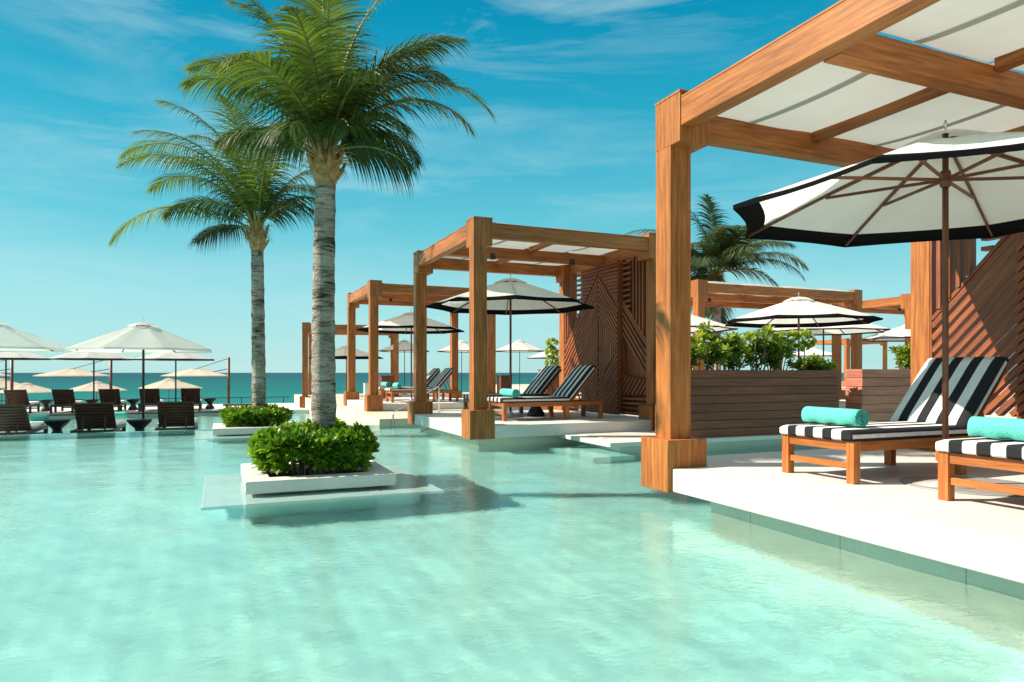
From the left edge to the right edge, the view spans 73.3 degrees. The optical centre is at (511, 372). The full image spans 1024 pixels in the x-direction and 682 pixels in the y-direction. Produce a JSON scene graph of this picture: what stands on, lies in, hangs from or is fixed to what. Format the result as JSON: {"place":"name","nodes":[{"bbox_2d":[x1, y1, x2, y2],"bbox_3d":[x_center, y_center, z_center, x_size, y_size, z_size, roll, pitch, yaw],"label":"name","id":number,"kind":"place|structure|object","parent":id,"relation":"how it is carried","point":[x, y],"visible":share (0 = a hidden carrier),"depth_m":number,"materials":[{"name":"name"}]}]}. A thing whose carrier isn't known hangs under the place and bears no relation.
{"place":"outdoors","nodes":[
{"label":"outdoors","id":0,"kind":"place"},
{"bbox_2d":[0,413,311,432],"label":"pool water","id":1,"kind":"structure","parent":0,"point":[206,421],"depth_m":23.95,"materials":[{"name":"teal liquid"}]},
{"bbox_2d":[0,403,47,434],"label":"sun lounger","id":2,"kind":"object","parent":1,"relation":"on","point":[14,417],"visible":0.85,"depth_m":14.70,"materials":[{"name":"brown wicker"}]},
{"bbox_2d":[29,414,48,420],"bbox_3d":[-11.050,1.053,16.095,0.367,0.151,0.161,0,10,-23],"label":"rolled towel","id":3,"kind":"object","parent":2,"relation":"on","point":[38,417],"visible":0.98,"depth_m":16.05,"materials":[{"name":"teal fabric"}]},
{"bbox_2d":[0,321,70,351],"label":"parasol","id":4,"kind":"object","parent":1,"relation":"on","point":[13,339],"visible":0.88,"depth_m":15.19,"materials":[{"name":"fabric"}]},
{"bbox_2d":[43,419,70,432],"bbox_3d":[-10.568,1.327,16.000,0.540,0.467,0.540,0,0,-23],"label":"side table","id":5,"kind":"object","parent":1,"relation":"on","point":[56,425],"visible":0.71,"depth_m":15.89,"materials":[{"name":"black plastic"}]},
{"bbox_2d":[70,402,125,432],"bbox_3d":[-9.487,1.105,15.857,0.819,0.910,2.150,0,0,-23],"label":"sun lounger","id":6,"kind":"object","parent":1,"relation":"on","point":[89,416],"visible":0.78,"depth_m":15.22,"materials":[{"name":"wood"}]},
{"bbox_2d":[115,412,126,417],"bbox_3d":[-9.823,1.053,17.195,0.367,0.151,0.161,0,2,-23],"label":"rolled towel","id":7,"kind":"object","parent":6,"relation":"on","point":[120,414],"visible":0.73,"depth_m":17.16,"materials":[{"name":"teal fabric"}]},
{"bbox_2d":[64,318,211,430],"bbox_3d":[-8.779,0.125,16.400,2.993,2.870,2.993,0,0,-23],"label":"parasol","id":8,"kind":"object","parent":1,"relation":"on","point":[143,337],"visible":0.86,"depth_m":15.82,"materials":[{"name":"fabric"}]},
{"bbox_2d":[126,419,151,430],"bbox_3d":[-8.708,1.327,16.100,0.540,0.467,0.540,0,0,-23],"label":"side table","id":9,"kind":"object","parent":1,"relation":"on","point":[138,424],"visible":0.61,"depth_m":15.97,"materials":[{"name":"black plastic"}]},
{"bbox_2d":[155,401,197,430],"bbox_3d":[-8.002,1.105,16.488,0.819,0.910,2.150,0,0,-23],"label":"sun lounger","id":10,"kind":"object","parent":1,"relation":"on","point":[175,414],"visible":0.86,"depth_m":15.83,"materials":[{"name":"wicker"}]},
{"bbox_2d":[27,403,308,417],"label":"terrace","id":11,"kind":"structure","parent":0,"point":[290,406],"depth_m":28.98,"materials":[{"name":"concrete"}]},
{"bbox_2d":[3,389,39,412],"bbox_3d":[-18.984,1.095,26.652,0.773,0.929,2.150,0,0,-23],"label":"sun lounger","id":12,"kind":"object","parent":11,"relation":"on","point":[16,396],"visible":0.69,"depth_m":26.07,"materials":[{"name":"wicker"}]},
{"bbox_2d":[0,352,51,403],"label":"parasol","id":13,"kind":"object","parent":11,"relation":"on","point":[5,356],"visible":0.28,"depth_m":26.16,"materials":[{"name":"fabric"}]},
{"bbox_2d":[38,399,53,410],"bbox_3d":[-18.944,1.327,28.000,0.540,0.467,0.540,0,0,-23],"label":"side table","id":14,"kind":"object","parent":11,"relation":"on","point":[45,403],"visible":0.9,"depth_m":27.89,"materials":[{"name":"black plastic"}]},
{"bbox_2d":[50,389,83,413],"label":"sun lounger","id":15,"kind":"object","parent":11,"relation":"on","point":[63,398],"visible":0.8,"depth_m":26.57,"materials":[{"name":"wicker"}]},
{"bbox_2d":[48,351,134,402],"bbox_3d":[-16.576,0.195,27.300,2.920,2.730,2.920,0,0,44],"label":"parasol","id":16,"kind":"object","parent":11,"relation":"on","point":[97,356],"visible":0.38,"depth_m":26.70,"materials":[{"name":"fabric"}]},
{"bbox_2d":[85,399,99,402],"bbox_3d":[-17.253,1.327,28.300,0.540,0.467,0.540,0,0,-23],"label":"side table","id":17,"kind":"object","parent":11,"relation":"on","point":[90,400],"visible":0.4,"depth_m":28.11,"materials":[{"name":"black plastic"}]},
{"bbox_2d":[98,389,125,411],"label":"sun lounger","id":18,"kind":"object","parent":11,"relation":"on","point":[109,395],"visible":0.67,"depth_m":27.23,"materials":[{"name":"wood"}]},
{"bbox_2d":[28,411,218,415],"bbox_3d":[-38.916,1.577,16.397,61.200,0.045,0.470,0,0,-23],"label":"terrace coping","id":19,"kind":"object","parent":11,"relation":"on","point":[132,413],"depth_m":26.75,"materials":[{"name":"beige stone"}]},
{"bbox_2d":[126,399,139,409],"bbox_3d":[-15.845,1.327,28.800,0.540,0.467,0.540,0,0,-23],"label":"side table","id":20,"kind":"object","parent":11,"relation":"on","point":[133,402],"visible":0.96,"depth_m":28.68,"materials":[{"name":"black plastic"}]},
{"bbox_2d":[0,397,283,404],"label":"terrace railing","id":21,"kind":"object","parent":11,"relation":"on","point":[177,398],"visible":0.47,"depth_m":33.95,"materials":[{"name":"metal"}]},
{"bbox_2d":[138,388,163,411],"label":"sun lounger","id":22,"kind":"object","parent":11,"relation":"on","point":[152,396],"visible":0.65,"depth_m":27.79,"materials":[{"name":"wood"}]},
{"bbox_2d":[134,353,214,401],"bbox_3d":[-13.768,0.195,28.200,2.919,2.730,2.919,0,0,-23],"label":"parasol","id":23,"kind":"object","parent":11,"relation":"on","point":[175,357],"visible":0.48,"depth_m":27.46,"materials":[{"name":"fabric"}]},
{"bbox_2d":[181,388,201,410],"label":"sun lounger","id":24,"kind":"object","parent":11,"relation":"on","point":[190,394],"visible":0.69,"depth_m":28.31,"materials":[{"name":"wicker"}]},
{"bbox_2d":[203,398,216,408],"bbox_3d":[-12.984,1.327,29.600,0.540,0.467,0.540,0,0,-23],"label":"side table","id":25,"kind":"object","parent":11,"relation":"on","point":[209,401],"visible":1,"depth_m":29.47,"materials":[{"name":"black plastic"}]},
{"bbox_2d":[294,394,445,424],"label":"terrace","id":26,"kind":"structure","parent":0,"point":[349,415],"depth_m":19.22,"materials":[{"name":"white concrete"}]},
{"bbox_2d":[309,344,383,390],"bbox_3d":[-7.813,0.090,32.500,3.178,2.930,3.178,0,0,-33],"label":"parasol","id":27,"kind":"object","parent":26,"relation":"on","point":[340,352],"visible":0.5,"depth_m":31.90,"materials":[{"name":"fabric"}]},
{"bbox_2d":[299,322,400,406],"bbox_3d":[-7.650,-0.348,32.916,4.450,3.777,4.050,0,0,-12],"label":"cabana","id":28,"kind":"object","parent":26,"relation":"on","point":[340,329],"visible":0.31,"depth_m":31.43,"materials":[{"name":"brown wood"}]},
{"bbox_2d":[392,386,439,424],"bbox_3d":[-2.395,1.071,17.289,0.073,1.458,1.942,0,0,29],"label":"handrail","id":29,"kind":"object","parent":26,"relation":"attached to","point":[412,400],"visible":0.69,"depth_m":17.86,"materials":[{"name":"metal"}]},
{"bbox_2d":[347,398,468,410],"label":"pool deck","id":30,"kind":"structure","parent":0,"point":[446,403],"depth_m":20.67,"materials":[{"name":"concrete"}]},
{"bbox_2d":[363,383,368,398],"bbox_3d":[-4.811,0.625,22.947,0.260,0.550,0.300,0,0,-23],"label":"towel bin","id":31,"kind":"object","parent":30,"relation":"on","point":[365,388],"visible":0.48,"depth_m":22.81,"materials":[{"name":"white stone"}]},
{"bbox_2d":[356,309,463,400],"bbox_3d":[-3.200,-0.565,21.893,3.178,2.930,3.178,0,0,-38],"label":"parasol","id":32,"kind":"object","parent":30,"relation":"on","point":[402,324],"visible":0.78,"depth_m":21.52,"materials":[{"name":"fabric"}]},
{"bbox_2d":[378,368,444,399],"bbox_3d":[-3.371,0.375,22.742,2.150,1.051,0.773,0,0,-23],"label":"sun lounger","id":33,"kind":"object","parent":30,"relation":"on","point":[433,373],"visible":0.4,"depth_m":22.70,"materials":[{"name":"fabric"}]},
{"bbox_2d":[381,382,390,386],"bbox_3d":[-4.120,0.383,22.458,0.161,0.151,0.612,40,-17,-21],"label":"rolled towel","id":34,"kind":"object","parent":33,"relation":"on","point":[386,384],"visible":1,"depth_m":22.23,"materials":[{"name":"teal fabric"}]},
{"bbox_2d":[344,280,499,411],"bbox_3d":[-3.025,-0.763,22.185,4.070,3.777,4.050,0,0,-23],"label":"cabana","id":35,"kind":"object","parent":30,"relation":"on","point":[373,294],"visible":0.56,"depth_m":21.14,"materials":[{"name":"brown wood"}]},
{"bbox_2d":[385,368,458,402],"bbox_3d":[-2.804,0.375,21.408,2.150,1.051,0.773,0,0,-23],"label":"sun lounger","id":36,"kind":"object","parent":30,"relation":"on","point":[445,374],"visible":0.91,"depth_m":21.30,"materials":[{"name":"fabric"}]},
{"bbox_2d":[392,383,401,387],"bbox_3d":[-3.513,0.389,21.086,0.161,0.151,0.612,-29,11,-20],"label":"rolled towel","id":37,"kind":"object","parent":36,"relation":"on","point":[396,385],"visible":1,"depth_m":20.87,"materials":[{"name":"teal fabric"}]},
{"bbox_2d":[0,373,1016,406],"bbox_3d":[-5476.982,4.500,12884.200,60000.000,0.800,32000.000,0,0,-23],"label":"sea","id":38,"kind":"structure","parent":0,"point":[286,386],"depth_m":260.03,"materials":[{"name":"teal liquid"}]},
{"bbox_2d":[0,424,1023,681],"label":"pool water","id":39,"kind":"structure","parent":0,"point":[158,556],"depth_m":4.12,"materials":[{"name":"teal liquid"}]},
{"bbox_2d":[0,0,1023,372],"label":"sky","id":40,"kind":"structure","parent":0,"point":[572,89],"materials":[{"name":"blue"}]},
{"bbox_2d":[359,392,1016,437],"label":"terrace floor","id":41,"kind":"structure","parent":0,"point":[651,433],"depth_m":17.16,"materials":[{"name":"stone"}]},
{"bbox_2d":[379,375,393,398],"bbox_3d":[-4.918,0.603,27.000,0.540,0.980,0.540,0,0,-23],"label":"plant pot","id":42,"kind":"object","parent":41,"relation":"on","point":[388,378],"visible":0.51,"depth_m":26.79,"materials":[{"name":"brown wood"}]},
{"bbox_2d":[379,338,429,394],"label":"parasol","id":43,"kind":"object","parent":41,"relation":"on","point":[404,345],"visible":0.67,"depth_m":34.01,"materials":[{"name":"fabric"}]},
{"bbox_2d":[437,338,468,390],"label":"parasol","id":44,"kind":"object","parent":41,"relation":"on","point":[463,346],"visible":0.59,"depth_m":34.58,"materials":[{"name":"fabric"}]},
{"bbox_2d":[496,375,512,392],"bbox_3d":[-0.273,0.593,24.500,0.460,1.000,0.460,0,0,-23],"label":"plant pot","id":45,"kind":"object","parent":41,"relation":"on","point":[502,381],"visible":0.41,"depth_m":24.30,"materials":[{"name":"brown wood"}]},
{"bbox_2d":[496,338,543,390],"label":"parasol","id":46,"kind":"object","parent":41,"relation":"on","point":[519,346],"visible":0.79,"depth_m":33.99,"materials":[{"name":"fabric"}]},
{"bbox_2d":[527,349,558,358],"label":"parasol","id":47,"kind":"object","parent":41,"relation":"on","point":[541,355],"visible":0.22,"depth_m":32.51,"materials":[{"name":"fabric"}]},
{"bbox_2d":[538,370,558,409],"bbox_3d":[1.118,0.503,19.200,0.600,1.180,0.600,0,0,-23],"label":"plant pot","id":48,"kind":"object","parent":41,"relation":"on","point":[554,384],"visible":0.12,"depth_m":18.92,"materials":[{"name":"brown wood"}]},
{"bbox_2d":[544,338,558,365],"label":"topiary plant","id":49,"kind":"object","parent":48,"relation":"on","point":[553,350],"visible":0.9,"depth_m":19.14,"materials":[{"name":"green plant"}]},
{"bbox_2d":[691,315,737,333],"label":"parasol","id":50,"kind":"object","parent":41,"relation":"on","point":[696,321],"visible":0.13,"depth_m":17.98,"materials":[{"name":"fabric"}]},
{"bbox_2d":[623,194,808,369],"bbox_3d":[7.787,-2.959,25.920,5.645,8.105,5.453,0,0,44],"label":"palm tree","id":51,"kind":"object","parent":41,"relation":"on","point":[725,249],"visible":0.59,"depth_m":25.24,"materials":[{"name":"green plant"}]},
{"bbox_2d":[691,279,862,403],"bbox_3d":[7.524,-0.798,22.431,6.650,3.867,3.850,0,0,-23],"label":"cabana","id":52,"kind":"object","parent":41,"relation":"on","point":[705,293],"visible":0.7,"depth_m":21.59,"materials":[{"name":"brown wood"}]},
{"bbox_2d":[725,292,882,361],"bbox_3d":[6.537,-0.372,15.700,3.178,2.930,3.178,0,0,-29],"label":"parasol","id":53,"kind":"object","parent":41,"relation":"on","point":[797,312],"visible":0.84,"depth_m":15.35,"materials":[{"name":"fabric"}]},
{"bbox_2d":[771,323,890,356],"bbox_3d":[8.774,-0.372,19.400,3.178,2.930,3.178,0,0,-23],"label":"parasol","id":54,"kind":"object","parent":41,"relation":"on","point":[870,328],"visible":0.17,"depth_m":19.38,"materials":[{"name":"fabric"}]},
{"bbox_2d":[862,324,910,341],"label":"parasol","id":55,"kind":"object","parent":41,"relation":"on","point":[899,334],"visible":0.22,"depth_m":23.24,"materials":[{"name":"fabric"}]},
{"bbox_2d":[832,293,998,403],"bbox_3d":[14.597,-0.753,25.221,4.450,3.777,3.450,0,0,-23],"label":"cabana","id":56,"kind":"object","parent":41,"relation":"on","point":[901,305],"visible":0.35,"depth_m":24.88,"materials":[{"name":"brown wood"}]},
{"bbox_2d":[496,384,1014,401],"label":"terrace","id":57,"kind":"structure","parent":0,"point":[523,387],"depth_m":55.22,"materials":[{"name":"stone"}]},
{"bbox_2d":[792,347,831,356],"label":"parasol","id":58,"kind":"object","parent":57,"relation":"on","point":[816,351],"visible":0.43,"depth_m":46.24,"materials":[{"name":"fabric"}]},
{"bbox_2d":[808,338,886,386],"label":"cabana","id":59,"kind":"object","parent":57,"relation":"on","point":[846,342],"visible":0.47,"depth_m":54.22,"materials":[{"name":"brown wood"}]},
{"bbox_2d":[558,402,1016,446],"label":"terrace","id":60,"kind":"structure","parent":0,"point":[621,442],"depth_m":11.61,"materials":[{"name":"white concrete"}]},
{"bbox_2d":[655,370,838,437],"bbox_3d":[4.320,0.524,12.549,3.470,1.140,0.883,0,0,-23],"label":"planter box","id":61,"kind":"object","parent":60,"relation":"on","point":[724,403],"visible":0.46,"depth_m":12.04,"materials":[{"name":"wood"}]},
{"bbox_2d":[691,336,707,369],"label":"leafy plant","id":62,"kind":"object","parent":61,"relation":"on","point":[695,355],"visible":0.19,"depth_m":11.82,"materials":[{"name":"green plant"}]},
{"bbox_2d":[693,321,733,369],"bbox_3d":[3.549,-0.448,12.146,0.723,0.966,0.675,0,0,15],"label":"leafy plant","id":63,"kind":"object","parent":61,"relation":"on","point":[717,348],"visible":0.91,"depth_m":12.07,"materials":[{"name":"green plant"}]},
{"bbox_2d":[717,331,753,369],"bbox_3d":[3.996,-0.359,12.399,0.697,0.790,0.846,0,0,23],"label":"leafy plant","id":64,"kind":"object","parent":61,"relation":"on","point":[739,350],"visible":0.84,"depth_m":12.24,"materials":[{"name":"green plant"}]},
{"bbox_2d":[741,324,782,369],"bbox_3d":[4.485,-0.424,12.589,0.838,0.918,0.852,0,0,-23],"label":"leafy plant","id":65,"kind":"object","parent":61,"relation":"on","point":[759,338],"visible":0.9,"depth_m":12.46,"materials":[{"name":"green plant"}]},
{"bbox_2d":[758,329,800,369],"bbox_3d":[4.880,-0.393,12.706,0.961,0.856,0.700,0,0,-23],"label":"leafy plant","id":66,"kind":"object","parent":61,"relation":"on","point":[787,349],"visible":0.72,"depth_m":12.62,"materials":[{"name":"green plant"}]},
{"bbox_2d":[792,328,816,369],"bbox_3d":[5.454,-0.404,12.858,0.449,0.868,0.450,0,0,-23],"label":"leafy plant","id":67,"kind":"object","parent":61,"relation":"on","point":[808,334],"visible":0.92,"depth_m":12.75,"materials":[{"name":"green plant"}]},
{"bbox_2d":[789,353,838,369],"bbox_3d":[5.708,-0.162,13.095,0.733,0.451,0.807,0,0,-23],"label":"leafy plant","id":68,"kind":"object","parent":61,"relation":"in","point":[815,362],"visible":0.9,"depth_m":12.90,"materials":[{"name":"green plant"}]},
{"bbox_2d":[845,369,910,421],"bbox_3d":[7.524,0.514,13.639,2.080,1.160,0.382,0,0,-23],"label":"planter box","id":69,"kind":"object","parent":60,"relation":"on","point":[877,394],"visible":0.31,"depth_m":13.27,"materials":[{"name":"wood"}]},
{"bbox_2d":[888,341,910,368],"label":"leafy plant","id":70,"kind":"object","parent":69,"relation":"on","point":[903,358],"visible":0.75,"depth_m":13.77,"materials":[{"name":"green plant"}]},
{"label":"pool floor","id":71,"kind":"structure","parent":0,"visible":0},
{"bbox_2d":[213,421,297,434],"bbox_3d":[-5.325,1.615,14.443,2.400,1.030,2.150,0,0,-23],"label":"palm planter","id":72,"kind":"object","parent":71,"relation":"on","point":[220,429],"visible":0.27,"depth_m":13.72,"materials":[{"name":"white concrete"}]},
{"bbox_2d":[108,71,347,426],"bbox_3d":[-5.630,-2.553,14.512,4.437,7.389,4.337,0,0,-42],"label":"palm tree","id":73,"kind":"object","parent":72,"relation":"in","point":[250,198],"visible":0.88,"depth_m":14.42,"materials":[{"name":"green plant"}]},
{"bbox_2d":[218,403,293,427],"bbox_3d":[-5.389,0.869,14.554,1.518,0.627,1.343,0,0,-23],"label":"shrub","id":74,"kind":"object","parent":72,"relation":"on","point":[246,415],"visible":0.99,"depth_m":14.16,"materials":[{"name":"green plant"}]},
{"bbox_2d":[241,460,395,494],"bbox_3d":[-2.252,1.615,7.931,2.380,1.030,2.240,0,0,-23],"label":"palm planter","id":75,"kind":"object","parent":71,"relation":"on","point":[254,480],"visible":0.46,"depth_m":7.29,"materials":[{"name":"white concrete"}]},
{"bbox_2d":[246,417,379,476],"bbox_3d":[-2.256,0.825,7.912,1.504,0.678,1.294,0,0,-23],"label":"shrub","id":76,"kind":"object","parent":75,"relation":"on","point":[284,444],"visible":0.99,"depth_m":7.50,"materials":[{"name":"green plant"}]},
{"bbox_2d":[174,0,496,473],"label":"palm tree","id":77,"kind":"object","parent":75,"relation":"on","point":[323,96],"visible":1,"depth_m":7.80,"materials":[{"name":"green plant"}]},
{"bbox_2d":[420,425,573,444],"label":"deck wall","id":78,"kind":"structure","parent":71,"relation":"on","point":[535,439],"depth_m":12.24,"materials":[{"name":"teal stone"}]},
{"bbox_2d":[415,410,650,437],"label":"pool deck","id":79,"kind":"structure","parent":78,"relation":"on","point":[558,424],"depth_m":12.69,"materials":[{"name":"concrete"}]},
{"bbox_2d":[426,273,593,416],"bbox_3d":[-0.030,-0.565,14.026,3.178,2.930,3.178,0,0,-26],"label":"parasol","id":80,"kind":"object","parent":79,"relation":"on","point":[510,296],"visible":0.94,"depth_m":14.02,"materials":[{"name":"fabric"}]},
{"bbox_2d":[462,366,563,413],"bbox_3d":[0.067,0.375,14.859,2.150,1.051,0.773,0,0,-23],"label":"sun lounger","id":81,"kind":"object","parent":79,"relation":"on","point":[544,379],"visible":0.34,"depth_m":14.86,"materials":[{"name":"fabric"}]},
{"bbox_2d":[408,216,655,439],"bbox_3d":[0.359,-0.763,14.224,4.070,3.777,4.150,0,0,-23],"label":"cabana","id":82,"kind":"object","parent":79,"relation":"on","point":[611,336],"visible":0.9,"depth_m":14.06,"materials":[{"name":"brown wood"}]},
{"bbox_2d":[523,393,548,416],"bbox_3d":[0.494,0.666,14.227,0.540,0.467,0.540,0,0,-23],"label":"side table","id":83,"kind":"object","parent":79,"relation":"on","point":[535,411],"visible":0.7,"depth_m":14.09,"materials":[{"name":"black plastic"}]},
{"bbox_2d":[487,365,602,420],"bbox_3d":[0.654,0.375,13.479,2.150,1.051,0.773,0,0,-23],"label":"sun lounger","id":84,"kind":"object","parent":79,"relation":"on","point":[571,386],"visible":0.97,"depth_m":13.35,"materials":[{"name":"fabric"}]},
{"bbox_2d":[500,388,519,396],"bbox_3d":[-0.046,0.383,13.128,0.161,0.151,0.612,38,-15,-20],"label":"rolled towel","id":85,"kind":"object","parent":84,"relation":"on","point":[510,392],"visible":1,"depth_m":12.95,"materials":[{"name":"teal fabric"}]},
{"bbox_2d":[575,439,781,449],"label":"terrace wall","id":86,"kind":"structure","parent":71,"relation":"on","point":[711,443],"depth_m":11.99,"materials":[{"name":"teal stone"}]},
{"bbox_2d":[711,502,1023,597],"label":"deck wall","id":87,"kind":"structure","parent":71,"relation":"on","point":[932,567],"depth_m":4.58,"materials":[{"name":"teal tile"}]},
{"bbox_2d":[673,449,1023,583],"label":"pool deck","id":88,"kind":"structure","parent":87,"relation":"on","point":[881,504],"depth_m":4.96,"materials":[{"name":"concrete"}]},
{"bbox_2d":[641,0,1023,492],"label":"cabana","id":89,"kind":"object","parent":88,"relation":"on","point":[841,83],"visible":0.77,"depth_m":6.60,"materials":[{"name":"brown wood"}]},
{"bbox_2d":[780,356,1008,484],"bbox_3d":[3.557,0.375,6.292,2.150,1.051,0.773,0,0,-23],"label":"sun lounger","id":90,"kind":"object","parent":88,"relation":"on","point":[915,421],"visible":0.77,"depth_m":6.18,"materials":[{"name":"fabric"}]},
{"bbox_2d":[801,406,868,426],"bbox_3d":[2.829,0.384,6.060,0.161,0.151,0.612,21,-7,-20],"label":"rolled towel","id":91,"kind":"object","parent":90,"relation":"on","point":[850,417],"visible":1,"depth_m":5.95,"materials":[{"name":"teal fabric"}]},
{"bbox_2d":[900,475,1023,496],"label":"floor disc","id":92,"kind":"object","parent":88,"relation":"on","point":[978,491],"visible":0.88,"depth_m":5.49,"materials":[{"name":"stone"}]},
{"bbox_2d":[733,120,1023,488],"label":"parasol","id":93,"kind":"object","parent":92,"relation":"on","point":[945,186],"visible":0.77,"depth_m":6.06,"materials":[{"name":"white fabric"}]},
{"bbox_2d":[935,437,1023,500],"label":"sun lounger","id":94,"kind":"object","parent":88,"relation":"on","point":[1000,454],"visible":0.94,"depth_m":4.65,"materials":[{"name":"fabric"}]},
{"bbox_2d":[967,416,1023,440],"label":"rolled towel","id":95,"kind":"object","parent":94,"relation":"on","point":[1000,428],"visible":1,"depth_m":4.69,"materials":[{"name":"teal fabric"}]},
{"bbox_3d":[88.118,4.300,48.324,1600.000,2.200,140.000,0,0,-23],"label":"beach","id":96,"kind":"structure","parent":0,"visible":0},
{"bbox_2d":[0,360,13,389],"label":"mast parasol","id":97,"kind":"object","parent":96,"relation":"on","point":[11,369],"visible":0.55,"depth_m":35.96,"materials":[{"name":"beige fabric"}]},
{"bbox_2d":[0,378,20,403],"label":"parasol","id":98,"kind":"object","parent":96,"relation":"on","point":[2,382],"visible":0.53,"depth_m":44.66,"materials":[{"name":"fabric"}]},
{"bbox_2d":[0,381,51,392],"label":"parasol","id":99,"kind":"object","parent":96,"relation":"on","point":[30,388],"visible":0.66,"depth_m":42.49,"materials":[{"name":"fabric"}]},
{"bbox_2d":[33,361,111,388],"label":"mast parasol","id":100,"kind":"object","parent":96,"relation":"on","point":[72,372],"visible":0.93,"depth_m":35.53,"materials":[{"name":"beige fabric"}]},
{"bbox_2d":[71,379,125,398],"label":"parasol","id":101,"kind":"object","parent":96,"relation":"on","point":[89,386],"visible":0.66,"depth_m":42.38,"materials":[{"name":"fabric"}]},
{"bbox_2d":[138,378,197,388],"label":"parasol","id":102,"kind":"object","parent":96,"relation":"on","point":[167,383],"visible":0.78,"depth_m":40.22,"materials":[{"name":"beige fabric"}]},
{"bbox_2d":[161,357,229,403],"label":"mast parasol","id":103,"kind":"object","parent":96,"relation":"on","point":[196,372],"visible":0.96,"depth_m":35.63,"materials":[{"name":"beige fabric"}]}
]}

